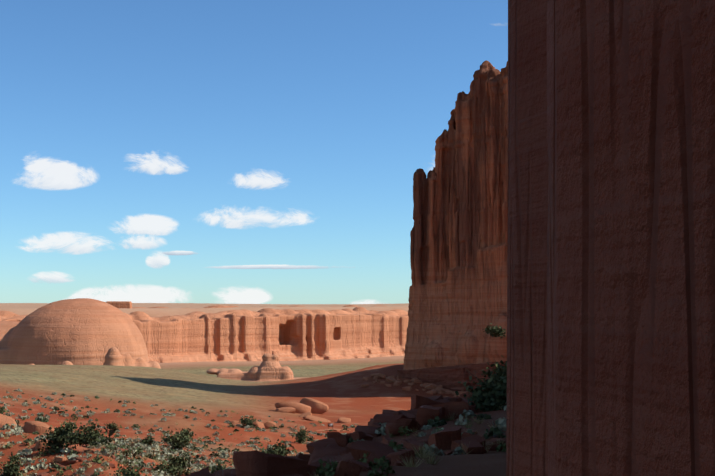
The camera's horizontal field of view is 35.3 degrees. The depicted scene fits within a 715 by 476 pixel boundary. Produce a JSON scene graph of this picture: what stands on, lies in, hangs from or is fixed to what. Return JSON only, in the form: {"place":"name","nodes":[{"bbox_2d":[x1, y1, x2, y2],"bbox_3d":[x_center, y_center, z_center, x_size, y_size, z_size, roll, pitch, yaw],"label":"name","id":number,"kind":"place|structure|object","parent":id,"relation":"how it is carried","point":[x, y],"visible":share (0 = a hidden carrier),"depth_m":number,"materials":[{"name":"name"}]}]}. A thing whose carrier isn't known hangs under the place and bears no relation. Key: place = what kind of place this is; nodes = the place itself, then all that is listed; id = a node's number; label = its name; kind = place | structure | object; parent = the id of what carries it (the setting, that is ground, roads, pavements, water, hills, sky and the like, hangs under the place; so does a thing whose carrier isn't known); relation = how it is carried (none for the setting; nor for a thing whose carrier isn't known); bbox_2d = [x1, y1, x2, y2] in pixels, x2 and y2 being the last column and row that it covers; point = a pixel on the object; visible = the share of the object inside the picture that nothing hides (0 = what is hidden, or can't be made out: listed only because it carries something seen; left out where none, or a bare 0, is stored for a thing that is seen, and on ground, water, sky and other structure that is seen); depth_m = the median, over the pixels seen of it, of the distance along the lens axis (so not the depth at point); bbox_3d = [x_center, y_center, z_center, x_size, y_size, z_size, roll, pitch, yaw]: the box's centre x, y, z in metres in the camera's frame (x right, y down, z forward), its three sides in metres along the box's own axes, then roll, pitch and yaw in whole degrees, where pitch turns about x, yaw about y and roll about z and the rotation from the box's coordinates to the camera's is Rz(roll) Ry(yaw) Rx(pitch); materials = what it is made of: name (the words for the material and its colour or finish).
{"place":"outdoors","nodes":[
{"label":"outdoors","id":0,"kind":"place"},
{"bbox_2d":[0,303,506,475],"bbox_3d":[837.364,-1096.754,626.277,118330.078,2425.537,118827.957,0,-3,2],"label":"ground","id":1,"kind":"structure","parent":0,"point":[333,385],"depth_m":378.00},
{"bbox_2d":[0,298,160,368],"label":"dome rock","id":2,"kind":"object","parent":1,"relation":"on","point":[83,331],"visible":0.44,"depth_m":917.43,"materials":[{"name":"stone"}]},
{"bbox_2d":[0,307,408,362],"bbox_3d":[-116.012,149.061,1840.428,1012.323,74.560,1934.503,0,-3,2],"label":"canyon wall","id":3,"kind":"structure","parent":1,"relation":"on","point":[283,334],"depth_m":1347.88,"materials":[{"name":"stone"}]},
{"bbox_2d":[106,301,380,307],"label":"distant mesas","id":4,"kind":"structure","parent":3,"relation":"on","point":[122,304],"depth_m":1539.12,"materials":[{"name":"stone"}]},
{"bbox_2d":[0,373,466,462],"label":"boulders","id":5,"kind":"object","parent":1,"relation":"on","point":[305,408],"visible":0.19,"depth_m":370.38,"materials":[{"name":"stone"}]},
{"bbox_2d":[0,392,505,475],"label":"loose rocks","id":6,"kind":"object","parent":1,"relation":"on","point":[422,411],"visible":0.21,"depth_m":44.66,"materials":[{"name":"stone"}]},
{"bbox_2d":[0,323,506,475],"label":"shrubs","id":7,"kind":"object","parent":1,"relation":"on","point":[491,392],"visible":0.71,"depth_m":105.54,"materials":[{"name":"green plant"}]},
{"bbox_2d":[206,354,300,381],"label":"rock formation","id":8,"kind":"object","parent":1,"relation":"on","point":[269,368],"visible":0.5,"depth_m":791.46,"materials":[{"name":"stone"}]},
{"bbox_2d":[396,361,505,391],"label":"talus slope","id":9,"kind":"structure","parent":1,"relation":"on","point":[449,377],"depth_m":460.14,"materials":[{"name":"stone"}]},
{"bbox_2d":[403,60,507,369],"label":"rock cliff","id":10,"kind":"structure","parent":1,"relation":"on","point":[457,300],"depth_m":469.54,"materials":[{"name":"stone"}]},
{"bbox_2d":[0,0,507,303],"label":"sky","id":11,"kind":"structure","parent":0,"point":[342,102],"materials":[{"name":"blue"}]},
{"bbox_2d":[506,0,714,475],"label":"bluff","id":12,"kind":"structure","parent":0,"point":[611,260],"depth_m":3.03,"materials":[{"name":"brown stone"}]}
]}

